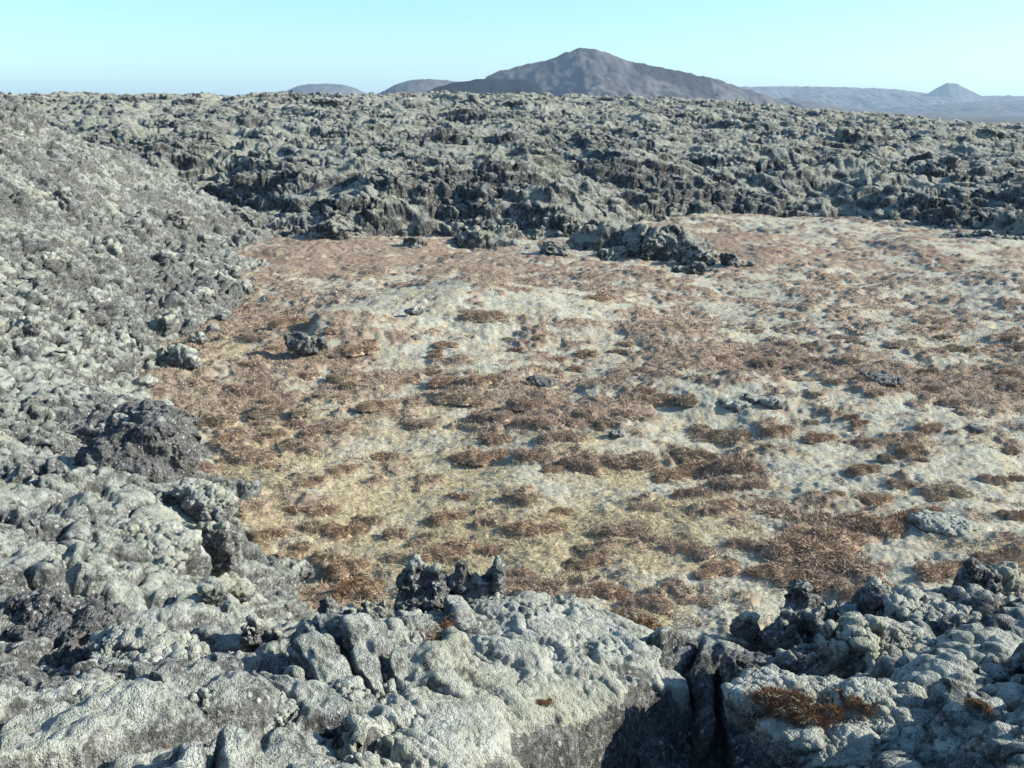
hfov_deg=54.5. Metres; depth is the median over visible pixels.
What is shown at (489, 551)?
heather clump
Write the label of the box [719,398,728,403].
lava stone
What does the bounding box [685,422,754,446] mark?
heather clump
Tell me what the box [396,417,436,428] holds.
heather clump
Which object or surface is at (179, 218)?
lava crag
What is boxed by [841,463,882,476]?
heather clump
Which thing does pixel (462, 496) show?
heather clump
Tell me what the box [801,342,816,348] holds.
heather clump
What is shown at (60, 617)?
lava crag
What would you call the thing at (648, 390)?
heather clump
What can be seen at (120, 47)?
sky
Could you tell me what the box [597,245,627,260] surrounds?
lava crag
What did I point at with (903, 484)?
heather clump
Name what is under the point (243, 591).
lava stone
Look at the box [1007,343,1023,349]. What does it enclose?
heather clump
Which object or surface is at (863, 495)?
heather clump
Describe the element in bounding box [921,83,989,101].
hill
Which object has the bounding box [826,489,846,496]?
heather clump
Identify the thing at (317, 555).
heather clump
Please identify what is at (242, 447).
heather clump
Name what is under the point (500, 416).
heather clump
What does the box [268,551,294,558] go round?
heather clump
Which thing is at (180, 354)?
lava boulder
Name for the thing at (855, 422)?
heather clump
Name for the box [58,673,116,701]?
lava boulder
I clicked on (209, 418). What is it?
heather clump
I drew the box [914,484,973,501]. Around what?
heather clump
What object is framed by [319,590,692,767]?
lava outcrop
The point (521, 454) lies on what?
heather clump
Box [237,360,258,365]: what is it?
heather clump
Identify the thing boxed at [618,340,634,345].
heather clump
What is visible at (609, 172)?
lava field
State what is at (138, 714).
lava hillside
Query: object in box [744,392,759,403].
lava stone
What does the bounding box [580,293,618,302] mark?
heather clump
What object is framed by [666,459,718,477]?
heather clump
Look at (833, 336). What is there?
heather clump
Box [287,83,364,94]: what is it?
hill
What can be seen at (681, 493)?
heather clump
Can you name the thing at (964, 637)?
lava boulder
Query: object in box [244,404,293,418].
heather clump
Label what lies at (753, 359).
heather clump
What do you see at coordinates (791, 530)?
heather clump
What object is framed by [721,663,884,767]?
lava boulder
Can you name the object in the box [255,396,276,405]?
heather clump
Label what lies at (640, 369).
heather clump
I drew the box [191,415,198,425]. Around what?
lava stone
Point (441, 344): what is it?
heather clump
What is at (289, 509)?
heather clump
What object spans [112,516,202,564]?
lava boulder
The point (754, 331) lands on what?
heather clump
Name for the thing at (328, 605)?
lava crag
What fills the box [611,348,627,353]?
heather clump
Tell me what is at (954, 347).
heather clump
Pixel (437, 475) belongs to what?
heather clump
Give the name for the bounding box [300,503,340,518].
heather clump
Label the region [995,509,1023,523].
heather clump
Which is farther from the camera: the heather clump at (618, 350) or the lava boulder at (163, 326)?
the lava boulder at (163, 326)
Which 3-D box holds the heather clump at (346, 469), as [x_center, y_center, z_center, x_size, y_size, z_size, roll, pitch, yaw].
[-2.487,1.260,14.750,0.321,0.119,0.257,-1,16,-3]
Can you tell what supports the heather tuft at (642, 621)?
on the ground at (858, 247)
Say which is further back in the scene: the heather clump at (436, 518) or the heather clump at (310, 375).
the heather clump at (310, 375)
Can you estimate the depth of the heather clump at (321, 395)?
18.23 m
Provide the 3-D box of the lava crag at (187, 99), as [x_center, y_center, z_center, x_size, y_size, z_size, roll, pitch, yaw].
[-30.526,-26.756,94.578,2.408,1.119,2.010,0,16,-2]
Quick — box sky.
[0,0,1023,95]
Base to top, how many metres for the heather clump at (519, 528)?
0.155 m
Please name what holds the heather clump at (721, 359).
on the ground at (858, 247)
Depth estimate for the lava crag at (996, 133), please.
81.87 m
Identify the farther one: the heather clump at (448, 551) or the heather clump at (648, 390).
the heather clump at (648, 390)
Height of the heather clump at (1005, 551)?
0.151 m
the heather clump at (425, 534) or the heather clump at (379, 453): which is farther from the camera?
the heather clump at (379, 453)
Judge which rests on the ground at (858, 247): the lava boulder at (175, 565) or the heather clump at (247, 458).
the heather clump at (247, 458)
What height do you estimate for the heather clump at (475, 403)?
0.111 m
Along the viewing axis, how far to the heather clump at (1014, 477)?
14.06 m
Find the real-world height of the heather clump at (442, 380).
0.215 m
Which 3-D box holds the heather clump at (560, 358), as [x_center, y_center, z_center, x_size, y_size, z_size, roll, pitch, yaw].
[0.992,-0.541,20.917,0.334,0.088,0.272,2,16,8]
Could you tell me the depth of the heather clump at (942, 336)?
23.42 m
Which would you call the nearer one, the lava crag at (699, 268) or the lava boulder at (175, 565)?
the lava boulder at (175, 565)
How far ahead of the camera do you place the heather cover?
18.90 m
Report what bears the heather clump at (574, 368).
on the ground at (858, 247)
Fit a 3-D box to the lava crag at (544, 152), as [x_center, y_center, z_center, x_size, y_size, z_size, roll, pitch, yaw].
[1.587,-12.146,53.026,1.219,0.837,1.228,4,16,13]
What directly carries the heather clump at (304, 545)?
on the ground at (858, 247)
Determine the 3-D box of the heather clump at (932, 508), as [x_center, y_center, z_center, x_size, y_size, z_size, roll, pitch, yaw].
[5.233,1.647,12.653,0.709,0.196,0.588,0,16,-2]
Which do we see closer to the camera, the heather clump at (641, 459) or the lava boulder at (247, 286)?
the heather clump at (641, 459)
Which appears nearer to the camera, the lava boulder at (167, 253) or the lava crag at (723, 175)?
the lava boulder at (167, 253)
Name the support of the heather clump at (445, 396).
on the ground at (858, 247)
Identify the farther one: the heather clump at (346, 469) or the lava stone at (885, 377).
the lava stone at (885, 377)
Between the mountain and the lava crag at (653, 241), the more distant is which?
the mountain
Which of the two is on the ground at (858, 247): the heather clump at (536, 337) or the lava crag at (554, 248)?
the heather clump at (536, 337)
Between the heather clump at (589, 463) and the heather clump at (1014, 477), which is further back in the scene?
the heather clump at (589, 463)
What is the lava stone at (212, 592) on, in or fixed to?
on the lava hillside
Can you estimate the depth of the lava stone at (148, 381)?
18.50 m
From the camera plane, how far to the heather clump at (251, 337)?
21.84 m
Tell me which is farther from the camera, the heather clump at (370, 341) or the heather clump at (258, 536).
the heather clump at (370, 341)
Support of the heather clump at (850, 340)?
on the ground at (858, 247)
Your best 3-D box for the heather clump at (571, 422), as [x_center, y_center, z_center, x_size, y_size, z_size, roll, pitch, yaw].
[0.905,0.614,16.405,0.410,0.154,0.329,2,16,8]
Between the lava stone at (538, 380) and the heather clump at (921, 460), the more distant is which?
the lava stone at (538, 380)
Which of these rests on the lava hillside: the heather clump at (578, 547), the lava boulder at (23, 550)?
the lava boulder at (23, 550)
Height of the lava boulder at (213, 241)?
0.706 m
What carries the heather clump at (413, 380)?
on the ground at (858, 247)
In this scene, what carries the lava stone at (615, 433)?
on the ground at (858, 247)
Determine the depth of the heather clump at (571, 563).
11.49 m
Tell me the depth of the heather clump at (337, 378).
19.31 m
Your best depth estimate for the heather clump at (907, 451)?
15.12 m
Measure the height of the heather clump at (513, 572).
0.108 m
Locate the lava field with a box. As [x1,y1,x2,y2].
[0,90,1023,262]
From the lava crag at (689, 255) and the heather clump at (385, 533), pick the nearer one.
the heather clump at (385, 533)
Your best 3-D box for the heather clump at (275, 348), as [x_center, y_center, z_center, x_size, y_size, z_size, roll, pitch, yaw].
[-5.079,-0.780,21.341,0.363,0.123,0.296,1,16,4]
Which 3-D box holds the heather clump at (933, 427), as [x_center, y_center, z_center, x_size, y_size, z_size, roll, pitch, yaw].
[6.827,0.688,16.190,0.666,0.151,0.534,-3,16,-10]
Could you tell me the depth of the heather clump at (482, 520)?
12.78 m
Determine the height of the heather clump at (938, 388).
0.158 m
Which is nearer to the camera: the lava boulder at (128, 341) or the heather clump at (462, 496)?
the heather clump at (462, 496)
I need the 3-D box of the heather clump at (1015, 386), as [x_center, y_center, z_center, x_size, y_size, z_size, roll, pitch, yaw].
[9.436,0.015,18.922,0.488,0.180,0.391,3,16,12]
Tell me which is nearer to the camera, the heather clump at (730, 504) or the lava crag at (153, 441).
the lava crag at (153, 441)
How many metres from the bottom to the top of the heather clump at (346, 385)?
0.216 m
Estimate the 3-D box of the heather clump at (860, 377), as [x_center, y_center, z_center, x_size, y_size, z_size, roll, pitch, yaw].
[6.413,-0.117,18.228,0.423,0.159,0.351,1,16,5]
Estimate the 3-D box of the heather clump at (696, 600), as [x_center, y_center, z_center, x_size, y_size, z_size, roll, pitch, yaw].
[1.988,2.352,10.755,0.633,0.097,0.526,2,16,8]
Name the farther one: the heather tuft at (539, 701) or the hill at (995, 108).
the hill at (995, 108)
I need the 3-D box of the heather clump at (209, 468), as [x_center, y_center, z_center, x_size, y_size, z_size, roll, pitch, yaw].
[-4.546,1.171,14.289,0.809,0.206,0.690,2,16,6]
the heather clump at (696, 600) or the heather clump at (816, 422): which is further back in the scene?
the heather clump at (816, 422)
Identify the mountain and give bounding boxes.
[485,48,811,108]
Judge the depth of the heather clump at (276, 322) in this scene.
22.69 m
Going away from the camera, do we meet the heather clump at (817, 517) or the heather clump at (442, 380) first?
the heather clump at (817, 517)
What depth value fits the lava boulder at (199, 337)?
21.67 m
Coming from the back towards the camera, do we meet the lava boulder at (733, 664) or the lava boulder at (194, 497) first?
the lava boulder at (194, 497)
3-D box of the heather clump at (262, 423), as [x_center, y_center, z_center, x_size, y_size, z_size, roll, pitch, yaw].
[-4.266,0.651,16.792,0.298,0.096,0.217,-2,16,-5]
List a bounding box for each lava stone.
[135,374,157,387]
[156,398,173,405]
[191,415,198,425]
[196,580,230,606]
[232,580,255,601]
[279,556,314,581]
[404,306,423,315]
[411,334,420,339]
[526,374,556,387]
[608,429,623,437]
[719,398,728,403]
[722,399,751,411]
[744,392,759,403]
[759,395,784,409]
[857,370,905,386]
[907,509,978,536]
[968,423,985,432]
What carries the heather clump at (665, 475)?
on the ground at (858, 247)
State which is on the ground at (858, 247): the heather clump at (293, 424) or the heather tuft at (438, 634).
the heather clump at (293, 424)
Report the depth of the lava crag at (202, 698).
3.70 m
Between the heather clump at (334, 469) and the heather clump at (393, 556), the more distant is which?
the heather clump at (334, 469)
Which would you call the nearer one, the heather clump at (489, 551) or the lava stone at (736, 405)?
the heather clump at (489, 551)
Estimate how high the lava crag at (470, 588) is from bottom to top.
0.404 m
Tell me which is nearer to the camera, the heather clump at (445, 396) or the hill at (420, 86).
the heather clump at (445, 396)
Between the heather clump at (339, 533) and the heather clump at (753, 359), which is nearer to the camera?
the heather clump at (339, 533)
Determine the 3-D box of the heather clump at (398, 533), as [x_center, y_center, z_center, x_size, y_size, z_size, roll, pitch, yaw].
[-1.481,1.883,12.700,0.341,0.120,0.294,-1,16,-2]
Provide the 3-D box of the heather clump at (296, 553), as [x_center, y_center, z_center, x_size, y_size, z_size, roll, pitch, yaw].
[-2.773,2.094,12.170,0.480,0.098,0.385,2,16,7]
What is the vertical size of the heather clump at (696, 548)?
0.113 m
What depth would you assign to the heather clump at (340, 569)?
11.78 m
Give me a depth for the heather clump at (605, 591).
10.90 m
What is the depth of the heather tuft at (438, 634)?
4.73 m
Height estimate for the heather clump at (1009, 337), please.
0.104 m
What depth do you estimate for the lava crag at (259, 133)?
63.28 m
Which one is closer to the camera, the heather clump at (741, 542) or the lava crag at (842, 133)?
the heather clump at (741, 542)
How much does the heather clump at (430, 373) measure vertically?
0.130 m
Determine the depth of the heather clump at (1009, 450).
15.30 m
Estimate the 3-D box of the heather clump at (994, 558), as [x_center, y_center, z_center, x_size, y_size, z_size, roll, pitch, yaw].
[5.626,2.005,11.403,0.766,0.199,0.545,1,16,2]
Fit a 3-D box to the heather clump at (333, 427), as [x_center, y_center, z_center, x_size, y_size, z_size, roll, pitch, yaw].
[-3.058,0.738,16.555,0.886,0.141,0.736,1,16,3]
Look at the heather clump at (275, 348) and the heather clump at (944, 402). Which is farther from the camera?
the heather clump at (275, 348)
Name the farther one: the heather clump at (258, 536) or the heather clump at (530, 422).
the heather clump at (530, 422)
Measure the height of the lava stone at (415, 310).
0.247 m
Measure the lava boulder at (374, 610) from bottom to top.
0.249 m
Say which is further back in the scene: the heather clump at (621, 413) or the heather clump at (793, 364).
the heather clump at (793, 364)
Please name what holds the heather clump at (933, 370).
on the ground at (858, 247)
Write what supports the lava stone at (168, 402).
on the ground at (858, 247)
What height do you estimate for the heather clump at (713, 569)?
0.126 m
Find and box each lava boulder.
[11,315,41,338]
[11,546,66,568]
[35,252,60,271]
[52,186,78,215]
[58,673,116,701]
[85,286,110,308]
[86,620,210,667]
[101,238,124,260]
[106,332,136,352]
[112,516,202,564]
[149,314,175,336]
[153,555,185,578]
[156,249,176,268]
[166,343,199,368]
[171,477,237,522]
[187,331,208,344]
[190,286,214,302]
[197,234,219,250]
[206,323,221,331]
[210,312,229,320]
[223,263,242,278]
[236,280,254,294]
[263,689,299,735]
[357,600,394,617]
[719,649,765,682]
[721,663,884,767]
[775,642,818,672]
[814,611,936,679]
[823,676,935,751]
[877,585,981,632]
[937,629,974,643]
[991,561,1023,597]
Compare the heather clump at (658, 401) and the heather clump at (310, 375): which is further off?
the heather clump at (310, 375)
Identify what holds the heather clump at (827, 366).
on the ground at (858, 247)
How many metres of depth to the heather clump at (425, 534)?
12.57 m
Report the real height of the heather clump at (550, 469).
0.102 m
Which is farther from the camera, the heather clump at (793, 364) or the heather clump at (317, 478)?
the heather clump at (793, 364)
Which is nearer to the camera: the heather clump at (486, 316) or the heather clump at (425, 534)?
the heather clump at (425, 534)
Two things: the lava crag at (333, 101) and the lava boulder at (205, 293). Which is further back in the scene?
the lava crag at (333, 101)
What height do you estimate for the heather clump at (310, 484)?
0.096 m
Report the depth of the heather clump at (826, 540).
11.69 m
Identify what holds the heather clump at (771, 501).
on the ground at (858, 247)
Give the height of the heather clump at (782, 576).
0.175 m
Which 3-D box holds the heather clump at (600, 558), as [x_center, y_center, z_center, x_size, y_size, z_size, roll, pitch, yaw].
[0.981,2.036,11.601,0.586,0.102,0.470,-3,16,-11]
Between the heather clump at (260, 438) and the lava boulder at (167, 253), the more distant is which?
the lava boulder at (167, 253)
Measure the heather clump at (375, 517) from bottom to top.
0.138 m
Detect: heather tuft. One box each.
[337,576,364,592]
[419,611,458,643]
[532,695,555,708]
[609,598,663,629]
[742,681,848,738]
[828,688,882,721]
[961,695,995,718]
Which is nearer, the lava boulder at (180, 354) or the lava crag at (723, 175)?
the lava boulder at (180, 354)
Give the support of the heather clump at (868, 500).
on the ground at (858, 247)
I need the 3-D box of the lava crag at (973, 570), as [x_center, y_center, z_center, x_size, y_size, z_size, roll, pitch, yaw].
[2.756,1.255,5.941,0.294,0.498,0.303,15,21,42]
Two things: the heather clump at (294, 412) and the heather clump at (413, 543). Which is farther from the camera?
the heather clump at (294, 412)
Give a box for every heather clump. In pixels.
[195,412,239,428]
[197,460,227,478]
[206,379,217,383]
[207,432,245,444]
[221,382,270,396]
[224,449,279,468]
[236,444,252,450]
[237,332,268,341]
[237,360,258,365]
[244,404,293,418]
[246,528,274,544]
[252,421,266,425]
[252,436,265,440]
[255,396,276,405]
[256,427,275,431]
[258,463,276,469]
[261,430,281,439]
[264,527,289,537]
[265,316,310,328]
[268,345,283,350]
[268,429,292,438]
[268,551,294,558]
[271,550,306,557]
[274,437,326,454]
[282,419,308,427]
[282,504,303,514]
[287,540,314,551]
[288,406,312,416]
[293,370,321,379]
[293,479,328,487]
[298,519,322,534]
[300,422,350,437]
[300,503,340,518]
[307,550,341,565]
[310,475,324,480]
[314,392,326,397]
[318,520,370,542]
[319,576,387,604]
[322,372,353,382]
[323,557,370,579]
[324,328,339,333]
[325,463,361,475]
[329,343,378,356]
[332,380,362,390]
[338,466,352,472]
[351,513,382,525]
[351,515,382,526]
[354,399,399,411]
[363,338,376,343]
[370,451,412,464]
[374,451,392,456]
[381,526,409,539]
[384,526,407,538]
[386,552,406,560]
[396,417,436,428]
[399,376,419,384]
[406,537,482,564]
[406,539,428,546]
[411,473,444,482]
[419,532,435,537]
[423,389,480,405]
[425,510,470,526]
[426,353,444,357]
[426,370,437,375]
[426,373,462,386]
[429,348,443,353]
[431,340,459,347]
[445,385,460,390]
[445,491,473,501]
[447,447,510,466]
[454,390,466,393]
[455,308,513,322]
[458,373,499,385]
[464,408,513,423]
[470,400,486,406]
[471,516,497,527]
[476,542,510,558]
[479,432,513,447]
[496,491,537,507]
[496,519,567,538]
[503,396,546,411]
[504,415,548,432]
[505,577,572,595]
[506,567,535,578]
[507,346,526,352]
[512,447,550,463]
[531,336,541,339]
[531,428,589,446]
[542,463,569,473]
[550,506,574,515]
[554,357,565,360]
[556,452,604,474]
[558,417,578,426]
[562,557,593,571]
[568,580,632,604]
[569,365,583,370]
[571,348,598,357]
[571,552,613,569]
[572,543,589,551]
[573,409,590,417]
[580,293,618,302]
[583,518,652,542]
[585,415,596,419]
[587,417,615,429]
[593,375,630,382]
[596,449,663,474]
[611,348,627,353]
[613,408,633,417]
[617,593,673,614]
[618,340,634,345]
[626,501,664,513]
[630,392,680,408]
[633,366,651,371]
[635,387,656,394]
[641,534,661,542]
[651,465,694,483]
[656,538,716,559]
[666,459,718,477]
[668,485,712,500]
[670,393,699,405]
[671,446,723,464]
[673,594,718,613]
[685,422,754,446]
[687,449,709,458]
[692,558,748,579]
[701,450,765,477]
[701,506,727,515]
[702,473,771,492]
[706,497,745,513]
[713,354,729,359]
[716,356,726,360]
[726,536,759,550]
[742,558,833,586]
[743,497,783,506]
[748,357,762,363]
[750,329,763,333]
[752,357,776,366]
[754,523,878,566]
[756,504,868,532]
[759,443,772,448]
[760,423,798,437]
[779,527,805,533]
[789,362,806,366]
[791,550,897,591]
[800,430,839,443]
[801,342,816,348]
[804,356,823,362]
[804,419,820,424]
[809,391,821,396]
[821,365,834,368]
[824,378,844,384]
[826,333,858,339]
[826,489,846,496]
[827,583,891,603]
[837,356,862,363]
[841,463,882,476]
[842,413,861,419]
[845,339,858,342]
[848,509,909,538]
[849,374,869,380]
[849,419,873,426]
[852,437,874,443]
[853,491,896,504]
[858,495,891,505]
[865,389,887,396]
[876,452,896,461]
[883,341,904,347]
[885,477,920,490]
[886,444,922,457]
[890,505,945,516]
[897,558,962,584]
[913,422,945,433]
[913,457,929,462]
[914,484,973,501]
[915,367,938,373]
[920,384,944,392]
[933,333,948,339]
[937,397,962,406]
[941,343,978,353]
[946,429,960,433]
[969,550,1023,573]
[977,472,1014,485]
[980,364,998,369]
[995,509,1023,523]
[995,546,1023,558]
[996,368,1019,377]
[997,381,1022,390]
[999,335,1016,338]
[1001,446,1019,454]
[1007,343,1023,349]
[1008,474,1023,481]
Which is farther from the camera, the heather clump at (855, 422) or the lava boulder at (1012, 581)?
the heather clump at (855, 422)
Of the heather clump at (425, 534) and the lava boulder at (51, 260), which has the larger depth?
the lava boulder at (51, 260)
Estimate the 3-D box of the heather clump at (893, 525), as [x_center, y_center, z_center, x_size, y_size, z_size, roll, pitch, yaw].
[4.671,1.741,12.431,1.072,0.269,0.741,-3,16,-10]
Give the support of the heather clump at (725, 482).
on the ground at (858, 247)
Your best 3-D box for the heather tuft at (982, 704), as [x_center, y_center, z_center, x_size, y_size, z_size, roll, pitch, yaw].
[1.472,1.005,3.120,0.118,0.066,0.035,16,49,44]
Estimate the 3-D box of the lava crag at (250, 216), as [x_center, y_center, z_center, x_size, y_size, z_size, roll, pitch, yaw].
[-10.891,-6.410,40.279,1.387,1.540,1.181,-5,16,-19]
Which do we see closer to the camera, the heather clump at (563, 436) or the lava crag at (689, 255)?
the heather clump at (563, 436)
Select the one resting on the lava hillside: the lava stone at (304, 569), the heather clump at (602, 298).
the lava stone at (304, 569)
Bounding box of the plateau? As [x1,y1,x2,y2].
[740,86,1023,109]
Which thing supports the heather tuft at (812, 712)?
on the lava boulder at (856, 741)
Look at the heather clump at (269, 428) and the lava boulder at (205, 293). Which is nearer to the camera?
the heather clump at (269, 428)
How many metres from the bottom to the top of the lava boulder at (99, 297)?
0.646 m
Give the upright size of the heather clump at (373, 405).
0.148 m
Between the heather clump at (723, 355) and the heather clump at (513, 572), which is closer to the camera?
the heather clump at (513, 572)
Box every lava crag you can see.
[3,587,129,667]
[54,384,142,445]
[72,398,200,483]
[166,208,190,229]
[177,97,202,102]
[189,688,217,716]
[193,505,240,571]
[233,207,259,227]
[239,613,294,650]
[248,127,281,138]
[283,331,327,354]
[307,214,366,240]
[310,96,344,105]
[317,596,352,614]
[394,553,449,612]
[402,236,426,248]
[446,555,507,603]
[450,230,489,247]
[504,98,528,107]
[530,148,552,157]
[539,240,575,257]
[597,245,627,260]
[639,223,680,260]
[670,261,706,275]
[678,244,717,265]
[703,168,729,181]
[714,118,739,127]
[720,252,756,267]
[726,610,759,651]
[758,623,800,656]
[773,576,891,643]
[834,126,869,141]
[911,154,960,177]
[952,557,1002,593]
[958,126,1005,141]
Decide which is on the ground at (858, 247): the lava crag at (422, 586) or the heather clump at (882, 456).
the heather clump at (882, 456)
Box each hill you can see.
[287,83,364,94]
[375,79,460,94]
[432,78,543,93]
[779,98,1009,116]
[876,101,1023,114]
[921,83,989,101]
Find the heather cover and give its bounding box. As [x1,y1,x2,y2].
[136,266,1023,633]
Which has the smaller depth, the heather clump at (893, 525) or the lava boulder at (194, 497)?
the lava boulder at (194, 497)
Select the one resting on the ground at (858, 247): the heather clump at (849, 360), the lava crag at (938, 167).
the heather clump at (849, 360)
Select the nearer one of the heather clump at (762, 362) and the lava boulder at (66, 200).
the heather clump at (762, 362)
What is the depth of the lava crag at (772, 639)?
5.47 m
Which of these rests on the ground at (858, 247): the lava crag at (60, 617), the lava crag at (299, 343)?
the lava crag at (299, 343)
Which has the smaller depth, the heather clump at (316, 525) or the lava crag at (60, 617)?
the lava crag at (60, 617)
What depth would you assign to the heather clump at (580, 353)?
21.22 m
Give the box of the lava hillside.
[0,94,1023,767]
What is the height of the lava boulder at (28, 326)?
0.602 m
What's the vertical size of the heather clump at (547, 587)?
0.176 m
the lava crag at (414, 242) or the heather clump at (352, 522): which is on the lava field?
the lava crag at (414, 242)
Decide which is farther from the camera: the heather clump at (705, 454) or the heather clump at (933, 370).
the heather clump at (933, 370)
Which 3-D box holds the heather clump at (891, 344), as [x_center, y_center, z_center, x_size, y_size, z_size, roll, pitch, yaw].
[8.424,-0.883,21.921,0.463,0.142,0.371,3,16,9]
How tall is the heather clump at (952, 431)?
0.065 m
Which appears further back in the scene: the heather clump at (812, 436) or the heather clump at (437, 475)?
the heather clump at (812, 436)
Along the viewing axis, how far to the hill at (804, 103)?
3695.39 m
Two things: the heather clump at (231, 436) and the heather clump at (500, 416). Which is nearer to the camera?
the heather clump at (231, 436)
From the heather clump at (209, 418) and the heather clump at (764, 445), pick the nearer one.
the heather clump at (764, 445)
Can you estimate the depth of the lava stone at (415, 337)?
21.74 m
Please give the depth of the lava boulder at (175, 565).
7.38 m
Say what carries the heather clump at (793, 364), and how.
on the ground at (858, 247)
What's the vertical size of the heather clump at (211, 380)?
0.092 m
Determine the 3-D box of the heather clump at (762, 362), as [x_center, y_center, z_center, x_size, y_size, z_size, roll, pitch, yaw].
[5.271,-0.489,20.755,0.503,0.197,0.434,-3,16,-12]
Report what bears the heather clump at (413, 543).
on the ground at (858, 247)
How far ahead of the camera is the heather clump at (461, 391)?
18.05 m
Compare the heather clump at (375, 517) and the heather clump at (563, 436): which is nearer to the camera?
the heather clump at (375, 517)
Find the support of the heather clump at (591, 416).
on the ground at (858, 247)
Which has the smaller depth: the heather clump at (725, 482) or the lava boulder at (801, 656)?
the lava boulder at (801, 656)
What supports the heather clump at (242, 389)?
on the ground at (858, 247)
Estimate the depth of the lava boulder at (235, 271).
29.96 m
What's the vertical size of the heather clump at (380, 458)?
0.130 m
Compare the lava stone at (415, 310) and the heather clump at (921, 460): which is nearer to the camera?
the heather clump at (921, 460)
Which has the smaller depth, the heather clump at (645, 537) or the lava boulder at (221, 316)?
the heather clump at (645, 537)
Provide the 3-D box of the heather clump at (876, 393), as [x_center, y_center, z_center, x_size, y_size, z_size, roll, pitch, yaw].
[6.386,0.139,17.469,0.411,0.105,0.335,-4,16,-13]
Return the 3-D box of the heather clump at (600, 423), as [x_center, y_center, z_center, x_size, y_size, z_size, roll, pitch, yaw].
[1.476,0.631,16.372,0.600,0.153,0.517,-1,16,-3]
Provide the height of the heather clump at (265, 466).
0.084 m
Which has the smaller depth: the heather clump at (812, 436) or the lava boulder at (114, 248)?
the heather clump at (812, 436)
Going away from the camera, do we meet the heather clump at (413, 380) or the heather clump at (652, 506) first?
the heather clump at (652, 506)
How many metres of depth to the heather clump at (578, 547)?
11.90 m
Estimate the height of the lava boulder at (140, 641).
0.366 m
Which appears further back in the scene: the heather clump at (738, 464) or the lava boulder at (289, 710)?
the heather clump at (738, 464)
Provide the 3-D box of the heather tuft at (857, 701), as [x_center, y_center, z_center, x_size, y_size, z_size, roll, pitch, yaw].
[1.161,1.075,3.372,0.108,0.057,0.187,-24,26,-35]
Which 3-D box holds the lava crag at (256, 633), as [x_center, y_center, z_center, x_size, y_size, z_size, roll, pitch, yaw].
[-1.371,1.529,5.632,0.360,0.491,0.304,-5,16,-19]
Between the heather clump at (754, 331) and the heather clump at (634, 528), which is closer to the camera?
the heather clump at (634, 528)
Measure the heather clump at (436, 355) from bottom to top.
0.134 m
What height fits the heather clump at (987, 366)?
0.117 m
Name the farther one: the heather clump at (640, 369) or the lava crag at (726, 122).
the lava crag at (726, 122)
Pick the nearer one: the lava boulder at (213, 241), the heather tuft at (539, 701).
the heather tuft at (539, 701)
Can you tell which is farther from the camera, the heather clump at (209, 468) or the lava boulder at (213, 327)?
the lava boulder at (213, 327)
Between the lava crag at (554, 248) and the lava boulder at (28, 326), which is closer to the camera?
the lava boulder at (28, 326)
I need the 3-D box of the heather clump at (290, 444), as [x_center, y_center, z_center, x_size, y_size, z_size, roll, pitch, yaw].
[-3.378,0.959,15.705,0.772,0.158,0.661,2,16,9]
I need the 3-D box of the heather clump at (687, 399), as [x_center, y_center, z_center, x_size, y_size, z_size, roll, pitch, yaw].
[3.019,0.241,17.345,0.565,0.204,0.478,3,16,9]
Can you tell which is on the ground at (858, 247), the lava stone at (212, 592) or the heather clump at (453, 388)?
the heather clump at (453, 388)
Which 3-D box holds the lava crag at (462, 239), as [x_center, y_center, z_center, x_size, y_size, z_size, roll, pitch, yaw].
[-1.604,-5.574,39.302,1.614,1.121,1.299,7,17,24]
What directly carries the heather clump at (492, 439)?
on the ground at (858, 247)
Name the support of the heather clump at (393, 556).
on the ground at (858, 247)
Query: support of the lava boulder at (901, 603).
on the lava hillside
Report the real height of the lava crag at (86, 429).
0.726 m
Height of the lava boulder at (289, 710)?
0.294 m
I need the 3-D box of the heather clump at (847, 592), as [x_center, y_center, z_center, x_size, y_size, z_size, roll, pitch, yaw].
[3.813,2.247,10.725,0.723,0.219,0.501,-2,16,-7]
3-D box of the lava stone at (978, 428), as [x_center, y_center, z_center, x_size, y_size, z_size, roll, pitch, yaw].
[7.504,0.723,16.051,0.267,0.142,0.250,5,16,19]
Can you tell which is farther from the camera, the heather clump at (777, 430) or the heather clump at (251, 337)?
the heather clump at (251, 337)
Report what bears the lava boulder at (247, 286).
on the lava hillside
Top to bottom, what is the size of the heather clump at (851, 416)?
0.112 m
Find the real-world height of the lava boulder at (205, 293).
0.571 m
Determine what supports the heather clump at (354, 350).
on the ground at (858, 247)
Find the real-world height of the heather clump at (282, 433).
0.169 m
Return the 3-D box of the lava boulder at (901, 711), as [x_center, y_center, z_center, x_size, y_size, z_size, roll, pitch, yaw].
[1.326,1.173,3.409,0.492,0.249,0.405,0,16,0]
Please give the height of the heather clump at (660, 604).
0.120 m
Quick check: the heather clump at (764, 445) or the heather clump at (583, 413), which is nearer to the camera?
the heather clump at (764, 445)
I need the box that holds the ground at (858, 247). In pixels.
[140,115,1023,638]
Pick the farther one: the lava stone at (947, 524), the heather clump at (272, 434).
the heather clump at (272, 434)
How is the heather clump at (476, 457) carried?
on the ground at (858, 247)
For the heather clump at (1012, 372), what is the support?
on the ground at (858, 247)

